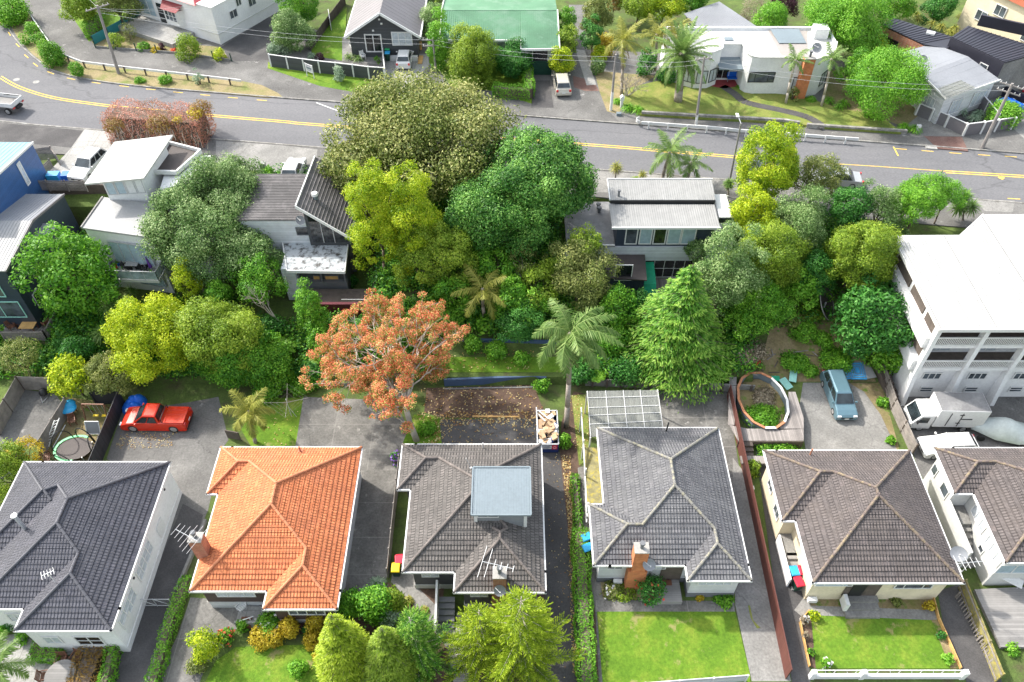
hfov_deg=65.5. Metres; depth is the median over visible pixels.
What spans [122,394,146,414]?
tarpaulin
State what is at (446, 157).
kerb
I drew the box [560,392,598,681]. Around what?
garden bed
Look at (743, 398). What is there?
above ground pool
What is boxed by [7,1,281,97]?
verge
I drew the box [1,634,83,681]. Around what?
patio
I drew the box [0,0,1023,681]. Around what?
ground
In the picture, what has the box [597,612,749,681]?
lawn
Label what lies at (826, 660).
shrub
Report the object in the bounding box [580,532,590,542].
wheelie bin
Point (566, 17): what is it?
tree
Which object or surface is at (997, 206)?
driveway
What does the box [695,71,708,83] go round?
window
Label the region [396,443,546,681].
house
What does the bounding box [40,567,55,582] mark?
television aerial
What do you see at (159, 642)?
wall
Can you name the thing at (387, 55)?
wheelie bin
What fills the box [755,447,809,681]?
driveway
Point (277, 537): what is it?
house
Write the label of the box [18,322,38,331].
garden table
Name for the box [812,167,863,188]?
car
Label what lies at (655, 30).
palm tree
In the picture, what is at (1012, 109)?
shrub
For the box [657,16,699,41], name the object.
palm tree
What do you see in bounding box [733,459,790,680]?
driveway
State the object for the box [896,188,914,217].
yucca
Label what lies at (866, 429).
yard
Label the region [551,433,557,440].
cardboard box
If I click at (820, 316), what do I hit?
shrub
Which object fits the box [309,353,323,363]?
tree fern
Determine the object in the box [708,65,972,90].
power line
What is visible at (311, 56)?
agave
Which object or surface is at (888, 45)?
shrub
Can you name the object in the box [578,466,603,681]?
path
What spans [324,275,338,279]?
window
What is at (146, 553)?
window
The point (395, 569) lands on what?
wheelie bin
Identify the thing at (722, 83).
porch floor
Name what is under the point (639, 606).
path
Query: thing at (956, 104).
window
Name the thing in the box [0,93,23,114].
flatbed truck
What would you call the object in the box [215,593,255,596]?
window
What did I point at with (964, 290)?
apartment block
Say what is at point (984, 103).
panel fence
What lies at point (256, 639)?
shrub
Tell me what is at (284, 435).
lawn
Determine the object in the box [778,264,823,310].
tree
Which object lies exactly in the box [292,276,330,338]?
tree
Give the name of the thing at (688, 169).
palm tree
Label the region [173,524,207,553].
television aerial
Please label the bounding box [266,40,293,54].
shrub
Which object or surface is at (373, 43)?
window
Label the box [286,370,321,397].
shrub
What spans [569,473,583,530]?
hedge
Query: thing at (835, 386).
car
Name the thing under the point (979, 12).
window
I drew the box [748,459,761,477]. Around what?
shrub
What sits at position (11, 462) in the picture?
tree
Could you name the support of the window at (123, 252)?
in the house at (128, 174)
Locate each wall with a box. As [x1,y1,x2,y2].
[47,184,106,194]
[147,596,174,680]
[174,519,207,591]
[439,337,548,343]
[444,376,545,385]
[585,379,754,392]
[642,110,799,125]
[806,123,907,134]
[808,669,969,679]
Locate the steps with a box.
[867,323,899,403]
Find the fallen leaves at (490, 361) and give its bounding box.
[446,350,533,370]
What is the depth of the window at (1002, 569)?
53.45 m
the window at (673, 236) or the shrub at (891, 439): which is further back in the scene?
the window at (673, 236)
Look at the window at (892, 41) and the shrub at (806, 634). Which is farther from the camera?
the window at (892, 41)
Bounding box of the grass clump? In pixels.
[613,98,619,104]
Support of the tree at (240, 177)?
on the ground at (162, 390)
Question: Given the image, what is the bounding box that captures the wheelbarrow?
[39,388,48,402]
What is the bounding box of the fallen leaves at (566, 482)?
[561,455,573,535]
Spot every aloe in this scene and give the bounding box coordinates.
[405,594,414,607]
[419,605,429,614]
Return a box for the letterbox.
[620,94,624,107]
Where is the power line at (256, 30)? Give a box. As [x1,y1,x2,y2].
[102,8,402,39]
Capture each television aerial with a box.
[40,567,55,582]
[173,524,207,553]
[477,547,513,576]
[953,556,984,574]
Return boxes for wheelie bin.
[385,51,389,60]
[391,562,401,576]
[395,554,402,567]
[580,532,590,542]
[581,542,591,556]
[789,565,799,578]
[789,576,805,590]
[798,565,802,575]
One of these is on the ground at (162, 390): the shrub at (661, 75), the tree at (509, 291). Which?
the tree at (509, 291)
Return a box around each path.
[391,572,454,669]
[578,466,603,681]
[596,600,734,611]
[721,85,823,127]
[795,598,936,619]
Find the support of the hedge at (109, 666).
on the ground at (162, 390)
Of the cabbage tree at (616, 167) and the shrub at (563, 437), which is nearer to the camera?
the shrub at (563, 437)
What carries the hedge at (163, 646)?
on the ground at (162, 390)
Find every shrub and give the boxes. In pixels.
[0,0,32,28]
[0,324,4,339]
[0,625,7,641]
[3,624,13,632]
[13,633,28,648]
[17,33,31,45]
[23,21,39,38]
[28,32,47,44]
[34,37,69,68]
[50,336,66,354]
[67,60,84,77]
[106,32,124,48]
[118,22,136,40]
[134,76,145,83]
[136,40,149,51]
[150,46,160,52]
[157,73,172,84]
[158,42,165,49]
[174,32,202,63]
[182,624,222,664]
[183,655,209,674]
[192,68,204,84]
[212,47,226,61]
[213,626,235,646]
[236,618,248,633]
[247,624,273,652]
[249,369,298,406]
[253,611,279,637]
[256,313,288,339]
[261,626,285,649]
[263,164,273,173]
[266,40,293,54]
[278,615,301,639]
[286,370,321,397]
[287,658,309,680]
[293,359,323,381]
[299,623,304,633]
[301,625,309,635]
[301,630,320,651]
[304,615,324,634]
[311,651,319,664]
[314,52,324,60]
[328,321,353,348]
[332,65,345,81]
[336,586,360,619]
[350,274,358,288]
[354,582,394,628]
[378,608,403,627]
[380,584,408,616]
[390,450,399,467]
[415,419,436,435]
[430,302,465,334]
[453,297,472,320]
[462,334,482,354]
[473,314,494,335]
[483,338,507,362]
[511,349,531,366]
[531,378,551,393]
[559,432,571,449]
[565,357,597,386]
[590,57,605,74]
[591,43,608,61]
[592,32,614,55]
[593,319,637,357]
[599,580,623,601]
[605,350,648,386]
[611,73,649,95]
[614,582,636,602]
[625,287,651,324]
[634,573,667,607]
[636,46,657,77]
[654,64,676,83]
[695,595,704,601]
[705,356,733,381]
[712,594,734,611]
[731,338,769,365]
[739,402,783,428]
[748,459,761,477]
[751,384,778,407]
[754,443,801,455]
[776,348,812,372]
[779,302,805,327]
[786,319,818,343]
[789,86,799,101]
[797,300,826,321]
[799,615,809,624]
[801,363,819,378]
[802,631,809,640]
[806,647,815,656]
[808,610,820,621]
[813,328,834,349]
[818,345,855,374]
[820,656,833,669]
[868,35,889,51]
[876,396,889,407]
[884,435,896,445]
[888,597,902,608]
[921,600,935,611]
[935,630,947,639]
[940,652,954,665]
[984,98,1023,130]
[1004,641,1020,657]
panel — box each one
[771,376,779,380]
[779,377,792,389]
[789,370,796,382]
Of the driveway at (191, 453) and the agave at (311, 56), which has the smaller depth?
the driveway at (191, 453)
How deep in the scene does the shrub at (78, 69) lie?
89.94 m
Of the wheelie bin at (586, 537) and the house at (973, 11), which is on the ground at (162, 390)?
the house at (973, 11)
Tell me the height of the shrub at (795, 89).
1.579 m
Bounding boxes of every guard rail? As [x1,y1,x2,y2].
[28,13,241,84]
[636,117,858,143]
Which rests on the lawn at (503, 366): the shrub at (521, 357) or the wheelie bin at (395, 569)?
the shrub at (521, 357)
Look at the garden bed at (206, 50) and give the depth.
95.95 m
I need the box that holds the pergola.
[584,389,662,446]
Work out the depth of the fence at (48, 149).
79.22 m
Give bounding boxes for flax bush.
[911,11,945,28]
[933,23,961,35]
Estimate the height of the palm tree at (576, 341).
12.521 m
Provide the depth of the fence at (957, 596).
53.09 m
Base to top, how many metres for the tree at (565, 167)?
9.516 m
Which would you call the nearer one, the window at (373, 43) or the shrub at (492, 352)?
the shrub at (492, 352)
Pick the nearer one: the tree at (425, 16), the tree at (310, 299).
the tree at (310, 299)
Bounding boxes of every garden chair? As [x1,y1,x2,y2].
[3,320,16,330]
[34,669,47,681]
[40,318,48,326]
[54,651,68,662]
[66,412,77,425]
[68,648,82,662]
[119,261,129,270]
[140,264,149,270]
[235,602,246,611]
[359,50,365,58]
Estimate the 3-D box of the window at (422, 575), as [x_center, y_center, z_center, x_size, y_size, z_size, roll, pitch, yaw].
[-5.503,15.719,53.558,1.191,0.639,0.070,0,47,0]
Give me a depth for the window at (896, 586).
53.02 m
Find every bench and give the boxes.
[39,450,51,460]
[727,71,736,81]
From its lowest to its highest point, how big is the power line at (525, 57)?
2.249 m
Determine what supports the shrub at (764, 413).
on the ground at (162, 390)
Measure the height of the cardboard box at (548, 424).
0.432 m
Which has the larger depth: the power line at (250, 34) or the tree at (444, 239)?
the power line at (250, 34)
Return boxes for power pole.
[86,2,120,73]
[422,37,443,72]
[609,54,616,110]
[694,56,711,124]
[980,80,1023,148]
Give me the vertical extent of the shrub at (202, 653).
3.140 m
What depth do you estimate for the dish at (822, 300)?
69.83 m
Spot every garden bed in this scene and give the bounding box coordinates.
[91,31,228,58]
[344,582,448,681]
[419,588,443,603]
[465,594,544,681]
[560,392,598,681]
[595,71,653,112]
[600,582,655,598]
[802,617,815,668]
[811,599,930,609]
[824,67,916,124]
[932,619,958,668]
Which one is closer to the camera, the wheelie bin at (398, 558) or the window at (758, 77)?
the wheelie bin at (398, 558)
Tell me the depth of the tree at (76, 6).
95.94 m
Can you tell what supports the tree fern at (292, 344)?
on the ground at (162, 390)
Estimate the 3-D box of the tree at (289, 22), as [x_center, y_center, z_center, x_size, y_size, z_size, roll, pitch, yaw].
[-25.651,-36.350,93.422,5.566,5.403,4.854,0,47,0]
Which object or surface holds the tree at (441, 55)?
on the ground at (162, 390)
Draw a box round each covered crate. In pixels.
[45,171,60,181]
[60,171,72,181]
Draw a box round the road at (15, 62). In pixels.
[0,18,1023,201]
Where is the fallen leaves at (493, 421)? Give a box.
[418,411,535,443]
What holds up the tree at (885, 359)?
on the ground at (162, 390)
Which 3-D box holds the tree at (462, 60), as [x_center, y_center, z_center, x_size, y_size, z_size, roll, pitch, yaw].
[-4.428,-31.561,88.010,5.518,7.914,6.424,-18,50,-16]
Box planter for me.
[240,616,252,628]
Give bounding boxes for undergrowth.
[0,162,865,381]
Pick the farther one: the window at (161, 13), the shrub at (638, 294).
the window at (161, 13)
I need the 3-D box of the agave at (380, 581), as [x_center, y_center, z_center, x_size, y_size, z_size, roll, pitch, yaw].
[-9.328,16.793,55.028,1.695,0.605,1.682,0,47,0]
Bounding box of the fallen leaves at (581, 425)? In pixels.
[570,394,588,447]
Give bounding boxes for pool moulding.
[840,368,850,378]
[849,362,866,379]
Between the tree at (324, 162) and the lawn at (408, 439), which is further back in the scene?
the tree at (324, 162)
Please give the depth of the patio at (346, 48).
93.91 m
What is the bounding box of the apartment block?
[866,214,1023,405]
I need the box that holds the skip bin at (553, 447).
[536,410,558,452]
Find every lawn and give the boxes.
[70,0,132,40]
[205,645,318,681]
[241,397,302,445]
[268,62,385,91]
[311,7,346,60]
[403,415,441,443]
[429,16,531,102]
[435,357,575,371]
[571,394,588,464]
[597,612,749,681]
[620,81,901,133]
[748,605,759,627]
[811,616,954,668]
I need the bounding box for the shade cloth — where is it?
[644,262,655,295]
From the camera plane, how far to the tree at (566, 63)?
88.66 m
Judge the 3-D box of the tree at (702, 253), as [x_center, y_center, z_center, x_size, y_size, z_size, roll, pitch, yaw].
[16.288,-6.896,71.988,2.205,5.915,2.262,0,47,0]
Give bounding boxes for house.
[0,141,49,212]
[0,193,84,327]
[0,461,181,651]
[80,135,243,292]
[118,0,290,47]
[187,446,362,627]
[235,156,375,318]
[344,0,427,60]
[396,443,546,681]
[439,0,559,74]
[564,178,728,306]
[579,407,752,603]
[659,24,837,98]
[761,448,965,618]
[879,18,951,50]
[902,46,1000,123]
[923,447,1023,584]
[947,14,1023,98]
[954,0,1023,42]
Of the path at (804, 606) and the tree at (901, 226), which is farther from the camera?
the tree at (901, 226)
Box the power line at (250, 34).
[103,13,388,43]
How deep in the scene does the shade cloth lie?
71.46 m
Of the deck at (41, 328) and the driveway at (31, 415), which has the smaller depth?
the driveway at (31, 415)
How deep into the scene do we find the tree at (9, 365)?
65.32 m
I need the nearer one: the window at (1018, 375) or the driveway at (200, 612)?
the driveway at (200, 612)
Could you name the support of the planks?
on the driveway at (389, 65)
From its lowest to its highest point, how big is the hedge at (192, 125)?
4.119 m
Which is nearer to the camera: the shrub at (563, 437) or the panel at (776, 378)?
the shrub at (563, 437)
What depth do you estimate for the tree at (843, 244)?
65.50 m
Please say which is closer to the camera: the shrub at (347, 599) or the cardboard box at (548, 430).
the shrub at (347, 599)
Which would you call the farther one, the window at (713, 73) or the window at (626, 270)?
the window at (713, 73)
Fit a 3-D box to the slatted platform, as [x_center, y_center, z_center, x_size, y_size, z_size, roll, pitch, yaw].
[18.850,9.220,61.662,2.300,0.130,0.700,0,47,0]
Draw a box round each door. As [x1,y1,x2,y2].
[532,61,551,74]
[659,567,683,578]
[848,585,867,595]
[951,496,970,504]
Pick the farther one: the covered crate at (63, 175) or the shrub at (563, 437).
the covered crate at (63, 175)
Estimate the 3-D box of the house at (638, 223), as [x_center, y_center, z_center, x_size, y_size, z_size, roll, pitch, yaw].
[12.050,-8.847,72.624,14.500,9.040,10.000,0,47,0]
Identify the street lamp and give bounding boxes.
[729,113,741,178]
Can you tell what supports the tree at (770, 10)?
on the ground at (162, 390)
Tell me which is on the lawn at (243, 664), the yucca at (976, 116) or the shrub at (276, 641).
the shrub at (276, 641)
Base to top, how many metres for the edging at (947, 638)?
0.420 m
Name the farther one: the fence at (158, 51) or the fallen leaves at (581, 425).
the fence at (158, 51)
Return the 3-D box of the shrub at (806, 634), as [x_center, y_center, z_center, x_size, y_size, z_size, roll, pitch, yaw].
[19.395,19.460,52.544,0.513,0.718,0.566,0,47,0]
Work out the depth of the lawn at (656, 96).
86.04 m
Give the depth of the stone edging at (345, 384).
67.38 m
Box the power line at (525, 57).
[432,44,579,60]
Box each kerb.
[0,120,1023,203]
[7,25,1023,153]
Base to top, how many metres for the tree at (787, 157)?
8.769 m
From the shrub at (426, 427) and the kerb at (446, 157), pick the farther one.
the kerb at (446, 157)
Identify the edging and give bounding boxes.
[275,381,349,386]
[444,386,534,388]
[472,415,518,417]
[799,609,810,666]
[932,597,961,668]
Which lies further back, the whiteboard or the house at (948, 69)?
the house at (948, 69)
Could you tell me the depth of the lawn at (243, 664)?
51.49 m
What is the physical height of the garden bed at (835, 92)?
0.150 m
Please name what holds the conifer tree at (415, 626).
on the garden bed at (369, 627)
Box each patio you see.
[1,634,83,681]
[342,38,382,64]
[952,108,986,123]
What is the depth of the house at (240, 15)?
96.57 m
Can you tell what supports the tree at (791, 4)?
on the ground at (162, 390)
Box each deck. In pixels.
[4,313,53,340]
[728,377,803,455]
[973,587,1023,648]
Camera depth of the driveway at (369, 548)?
58.23 m
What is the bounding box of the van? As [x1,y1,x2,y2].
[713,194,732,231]
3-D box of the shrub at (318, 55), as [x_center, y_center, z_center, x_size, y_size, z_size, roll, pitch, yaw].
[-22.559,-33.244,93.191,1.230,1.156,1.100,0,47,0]
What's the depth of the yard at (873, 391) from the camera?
66.68 m
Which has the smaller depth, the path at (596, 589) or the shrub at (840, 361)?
the path at (596, 589)
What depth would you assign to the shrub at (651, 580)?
53.59 m
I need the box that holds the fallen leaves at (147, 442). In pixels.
[116,432,176,448]
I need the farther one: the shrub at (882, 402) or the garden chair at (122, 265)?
the garden chair at (122, 265)
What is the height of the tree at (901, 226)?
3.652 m
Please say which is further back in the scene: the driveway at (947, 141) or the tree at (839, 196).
the driveway at (947, 141)
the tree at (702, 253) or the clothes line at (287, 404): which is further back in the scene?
the tree at (702, 253)
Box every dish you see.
[296,215,304,224]
[494,585,505,596]
[643,559,655,570]
[812,43,821,52]
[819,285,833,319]
[918,55,927,63]
[950,546,967,561]
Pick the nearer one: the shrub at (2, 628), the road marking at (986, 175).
the shrub at (2, 628)
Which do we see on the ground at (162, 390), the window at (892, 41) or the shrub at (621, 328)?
the shrub at (621, 328)
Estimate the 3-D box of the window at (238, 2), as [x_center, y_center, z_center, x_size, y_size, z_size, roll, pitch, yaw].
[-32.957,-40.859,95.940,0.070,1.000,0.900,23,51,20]
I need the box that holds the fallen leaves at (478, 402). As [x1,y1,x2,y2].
[421,385,540,421]
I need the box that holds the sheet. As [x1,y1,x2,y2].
[863,364,875,378]
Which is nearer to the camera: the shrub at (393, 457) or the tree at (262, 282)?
the shrub at (393, 457)
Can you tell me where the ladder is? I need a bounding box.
[48,418,59,446]
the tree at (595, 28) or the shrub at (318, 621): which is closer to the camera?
the shrub at (318, 621)
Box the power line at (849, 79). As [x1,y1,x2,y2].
[705,59,964,85]
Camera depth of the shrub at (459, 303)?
68.65 m
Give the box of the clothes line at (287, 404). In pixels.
[265,387,307,416]
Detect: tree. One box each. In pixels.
[0,335,41,376]
[0,437,31,502]
[0,630,34,681]
[5,435,45,460]
[8,220,121,319]
[44,352,100,397]
[57,0,97,21]
[58,334,96,369]
[83,349,138,396]
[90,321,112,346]
[94,0,145,22]
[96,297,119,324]
[97,290,205,385]
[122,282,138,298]
[134,168,255,288]
[169,256,204,306]
[169,295,270,373]
[187,150,266,220]
[188,333,292,390]
[203,277,233,306]
[208,227,288,288]
[219,387,275,443]
[225,251,289,313]
[241,282,287,329]
[255,327,291,358]
[269,6,316,51]
[275,0,319,22]
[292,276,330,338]
[298,288,471,442]
[304,318,330,357]
[311,612,371,681]
[314,65,526,206]
[315,137,396,197]
[340,156,406,274]
[357,625,433,681]
[378,159,443,276]
[391,219,479,288]
[393,603,456,681]
[418,0,441,43]
[425,4,452,70]
[427,272,470,313]
[439,156,560,261]
[439,601,525,681]
[446,20,501,88]
[450,263,506,319]
[464,583,587,681]
[466,238,517,290]
[474,121,600,221]
[488,295,545,343]
[490,36,535,78]
[492,271,529,319]
[502,282,556,326]
[508,244,547,279]
[518,255,561,307]
[532,298,624,428]
[548,45,576,72]
[548,234,623,316]
[556,23,578,54]
[558,6,578,33]
[567,222,604,286]
[578,0,614,35]
[579,12,604,58]
[596,280,642,326]
[603,16,655,94]
[606,0,621,22]
[608,159,622,177]
[616,0,658,24]
[616,264,736,412]
[638,169,647,177]
[641,0,688,26]
[641,13,677,71]
[642,127,701,177]
[649,16,721,102]
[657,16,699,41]
[672,146,712,177]
[682,0,708,12]
[683,238,707,263]
[694,218,772,328]
[722,177,735,195]
[722,217,812,295]
[722,303,766,340]
[723,277,798,334]
[727,182,780,236]
[732,119,804,197]
[741,0,763,20]
[751,0,789,25]
[770,183,831,257]
[771,0,800,21]
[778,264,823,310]
[781,43,813,102]
[792,152,850,203]
[796,243,837,296]
[800,0,897,59]
[814,219,904,301]
[818,42,849,105]
[820,185,874,227]
[829,270,914,360]
[831,45,884,93]
[841,42,931,122]
[851,325,904,374]
[861,177,904,228]
[877,0,917,19]
[881,215,910,234]
[886,169,950,232]
[919,0,959,28]
[933,177,970,223]
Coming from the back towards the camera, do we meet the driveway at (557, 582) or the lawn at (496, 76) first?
the lawn at (496, 76)
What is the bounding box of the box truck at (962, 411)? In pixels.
[902,392,991,431]
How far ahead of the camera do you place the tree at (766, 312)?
66.05 m
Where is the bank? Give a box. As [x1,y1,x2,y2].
[759,317,875,381]
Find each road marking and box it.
[0,78,732,157]
[1,76,733,155]
[8,32,1014,156]
[13,78,38,82]
[844,164,939,170]
[945,170,1023,175]
[946,172,1023,177]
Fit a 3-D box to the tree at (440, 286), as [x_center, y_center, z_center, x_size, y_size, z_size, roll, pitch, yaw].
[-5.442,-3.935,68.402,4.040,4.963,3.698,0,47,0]
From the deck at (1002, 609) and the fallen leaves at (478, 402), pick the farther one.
the fallen leaves at (478, 402)
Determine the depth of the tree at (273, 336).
66.42 m
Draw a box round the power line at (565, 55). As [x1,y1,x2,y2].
[436,40,614,56]
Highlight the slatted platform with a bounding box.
[740,456,764,463]
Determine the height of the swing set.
1.957 m
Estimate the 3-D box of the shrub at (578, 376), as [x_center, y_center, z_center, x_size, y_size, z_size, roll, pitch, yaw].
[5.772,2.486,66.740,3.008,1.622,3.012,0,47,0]
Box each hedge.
[26,640,66,664]
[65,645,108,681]
[80,0,105,37]
[97,644,123,681]
[99,97,216,147]
[143,574,192,681]
[492,66,535,100]
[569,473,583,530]
[569,526,598,681]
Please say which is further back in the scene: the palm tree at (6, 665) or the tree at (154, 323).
the tree at (154, 323)
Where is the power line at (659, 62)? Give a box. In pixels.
[619,57,702,62]
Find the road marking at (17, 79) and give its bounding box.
[13,78,38,82]
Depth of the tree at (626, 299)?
66.47 m
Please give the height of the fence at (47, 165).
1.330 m
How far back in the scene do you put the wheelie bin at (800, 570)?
54.91 m
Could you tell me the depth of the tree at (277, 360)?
65.02 m
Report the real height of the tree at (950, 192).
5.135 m
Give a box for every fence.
[0,330,44,339]
[0,376,24,434]
[14,375,53,390]
[35,145,60,164]
[37,179,88,191]
[37,397,66,453]
[42,310,57,339]
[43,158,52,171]
[87,390,124,460]
[90,12,138,43]
[92,40,231,60]
[224,430,240,439]
[268,53,384,79]
[309,0,345,49]
[382,48,385,72]
[385,455,399,577]
[656,674,748,681]
[727,384,792,678]
[882,364,918,454]
[914,103,1017,135]
[955,592,992,663]
[958,579,1005,681]
[978,96,1000,120]
[1001,86,1023,102]
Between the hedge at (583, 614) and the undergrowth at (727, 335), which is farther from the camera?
the undergrowth at (727, 335)
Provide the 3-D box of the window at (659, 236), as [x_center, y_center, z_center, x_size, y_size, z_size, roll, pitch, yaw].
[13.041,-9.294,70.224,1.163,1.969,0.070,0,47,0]
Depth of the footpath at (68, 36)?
91.69 m
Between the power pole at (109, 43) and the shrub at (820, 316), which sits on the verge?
the power pole at (109, 43)
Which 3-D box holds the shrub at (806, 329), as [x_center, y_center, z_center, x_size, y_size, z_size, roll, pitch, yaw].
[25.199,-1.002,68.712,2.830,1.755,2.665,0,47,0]
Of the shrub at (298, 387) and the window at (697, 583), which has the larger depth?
the shrub at (298, 387)
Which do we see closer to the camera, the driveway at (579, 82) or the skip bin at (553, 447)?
the skip bin at (553, 447)
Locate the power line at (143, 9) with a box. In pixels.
[103,5,189,9]
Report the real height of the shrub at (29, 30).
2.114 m
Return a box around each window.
[0,287,6,296]
[0,301,27,317]
[4,613,20,621]
[16,161,30,185]
[32,288,40,305]
[41,636,64,643]
[72,636,106,644]
[104,183,117,194]
[107,241,155,266]
[114,182,127,194]
[118,586,137,629]
[124,181,137,193]
[135,538,153,581]
[136,0,157,17]
[140,278,166,287]
[154,1,167,23]
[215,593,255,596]
[229,8,237,19]
[235,0,241,6]
[247,0,256,7]
[288,611,325,614]
[295,227,307,234]
[307,215,347,242]
[312,275,320,279]
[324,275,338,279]
[364,34,382,51]
[391,32,412,45]
[421,574,438,576]
[470,594,487,596]
[487,42,519,47]
[527,51,547,60]
[606,567,622,568]
[614,265,632,280]
[624,230,638,243]
[638,230,652,243]
[645,261,694,276]
[652,230,667,243]
[666,230,681,243]
[680,230,696,243]
[684,68,694,82]
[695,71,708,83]
[697,583,731,584]
[708,67,717,82]
[716,67,729,78]
[747,72,775,82]
[767,479,772,494]
[773,503,778,521]
[790,77,797,89]
[814,585,852,585]
[818,70,827,86]
[884,36,898,49]
[893,585,933,588]
[918,386,933,391]
[921,372,942,379]
[922,92,935,107]
[930,462,938,477]
[932,348,950,350]
[939,481,949,499]
[947,97,964,113]
[963,386,978,391]
[966,372,988,379]
[968,88,989,107]
[970,503,986,533]
[974,8,988,20]
[977,543,984,554]
[979,62,988,69]
[980,348,996,350]
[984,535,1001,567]
[992,3,1007,17]
[994,564,1023,573]
[1007,386,1023,391]
[1012,372,1023,379]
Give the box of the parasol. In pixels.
[145,258,152,270]
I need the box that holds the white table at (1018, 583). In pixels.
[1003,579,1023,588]
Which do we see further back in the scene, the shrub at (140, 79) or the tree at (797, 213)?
the shrub at (140, 79)
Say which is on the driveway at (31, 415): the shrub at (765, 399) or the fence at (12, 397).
the fence at (12, 397)
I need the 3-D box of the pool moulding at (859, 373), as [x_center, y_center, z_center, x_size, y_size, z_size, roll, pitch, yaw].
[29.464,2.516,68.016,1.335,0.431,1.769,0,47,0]
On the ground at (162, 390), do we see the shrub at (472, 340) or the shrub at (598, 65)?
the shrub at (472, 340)
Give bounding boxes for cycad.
[342,52,363,62]
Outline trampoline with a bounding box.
[50,428,95,460]
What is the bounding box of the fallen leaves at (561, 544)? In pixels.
[546,454,574,677]
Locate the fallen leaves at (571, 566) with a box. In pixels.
[566,485,576,673]
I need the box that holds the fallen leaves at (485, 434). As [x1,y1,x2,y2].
[428,419,534,443]
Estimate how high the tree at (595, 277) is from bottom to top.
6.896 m
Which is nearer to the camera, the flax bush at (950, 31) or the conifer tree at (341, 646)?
the conifer tree at (341, 646)
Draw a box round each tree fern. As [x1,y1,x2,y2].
[270,335,297,352]
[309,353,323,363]
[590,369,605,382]
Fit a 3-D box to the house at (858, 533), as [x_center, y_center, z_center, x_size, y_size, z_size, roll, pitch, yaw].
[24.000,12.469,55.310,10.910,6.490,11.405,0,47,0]
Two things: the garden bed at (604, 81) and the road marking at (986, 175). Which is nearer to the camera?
the road marking at (986, 175)
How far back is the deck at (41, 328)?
70.19 m
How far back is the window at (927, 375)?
64.67 m
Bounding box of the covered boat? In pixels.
[971,417,1023,446]
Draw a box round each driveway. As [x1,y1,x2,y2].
[0,390,60,449]
[45,129,111,187]
[107,397,227,554]
[114,504,202,681]
[160,597,237,681]
[216,141,316,172]
[221,10,281,60]
[345,470,397,590]
[385,54,428,93]
[523,417,580,681]
[527,5,618,121]
[531,80,553,107]
[573,76,598,90]
[576,49,595,84]
[593,171,741,192]
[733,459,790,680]
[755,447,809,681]
[901,397,1023,478]
[908,116,961,135]
[925,136,967,151]
[938,585,1001,681]
[977,200,1014,211]
[1013,112,1023,137]
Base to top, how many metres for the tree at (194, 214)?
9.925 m
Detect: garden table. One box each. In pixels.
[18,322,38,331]
[44,659,75,681]
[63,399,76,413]
[124,261,140,269]
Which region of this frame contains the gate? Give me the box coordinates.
[140,599,170,605]
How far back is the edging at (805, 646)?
52.26 m
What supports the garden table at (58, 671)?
on the patio at (22, 652)
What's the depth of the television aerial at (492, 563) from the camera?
49.54 m
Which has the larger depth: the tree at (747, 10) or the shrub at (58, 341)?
the tree at (747, 10)
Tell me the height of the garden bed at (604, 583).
0.100 m
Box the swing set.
[81,403,109,420]
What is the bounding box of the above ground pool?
[736,372,789,428]
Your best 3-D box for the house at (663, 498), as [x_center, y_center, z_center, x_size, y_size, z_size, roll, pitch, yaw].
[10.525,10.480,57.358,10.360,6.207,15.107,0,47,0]
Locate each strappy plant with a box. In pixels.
[620,103,643,115]
[805,95,816,102]
[824,96,850,110]
[863,111,883,119]
[897,121,923,133]
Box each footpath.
[0,121,1023,227]
[0,123,82,147]
[8,0,1023,151]
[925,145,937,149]
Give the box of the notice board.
[304,63,314,78]
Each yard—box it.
[46,397,110,460]
[296,397,406,470]
[424,385,543,418]
[440,419,535,443]
[589,390,738,488]
[800,383,896,449]
[851,382,898,449]
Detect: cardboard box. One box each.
[538,419,541,428]
[539,429,545,439]
[542,423,554,428]
[545,419,555,426]
[545,428,554,433]
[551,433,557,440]
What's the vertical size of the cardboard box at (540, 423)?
0.398 m
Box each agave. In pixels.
[308,52,316,58]
[367,576,387,586]
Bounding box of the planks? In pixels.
[418,55,422,63]
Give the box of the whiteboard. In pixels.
[84,421,99,434]
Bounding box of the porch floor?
[712,80,736,87]
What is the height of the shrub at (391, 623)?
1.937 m
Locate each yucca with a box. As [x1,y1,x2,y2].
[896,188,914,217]
[947,187,981,220]
[959,107,986,122]
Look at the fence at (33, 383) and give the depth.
66.51 m
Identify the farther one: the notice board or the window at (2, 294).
the notice board
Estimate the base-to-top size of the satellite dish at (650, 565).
0.856 m
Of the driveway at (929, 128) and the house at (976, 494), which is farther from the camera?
the driveway at (929, 128)
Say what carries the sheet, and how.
on the bank
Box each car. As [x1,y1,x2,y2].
[67,146,107,181]
[119,403,193,432]
[281,157,306,173]
[396,50,413,68]
[551,71,571,95]
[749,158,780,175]
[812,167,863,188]
[819,369,857,419]
[916,432,979,459]
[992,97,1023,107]
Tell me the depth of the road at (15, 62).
83.19 m

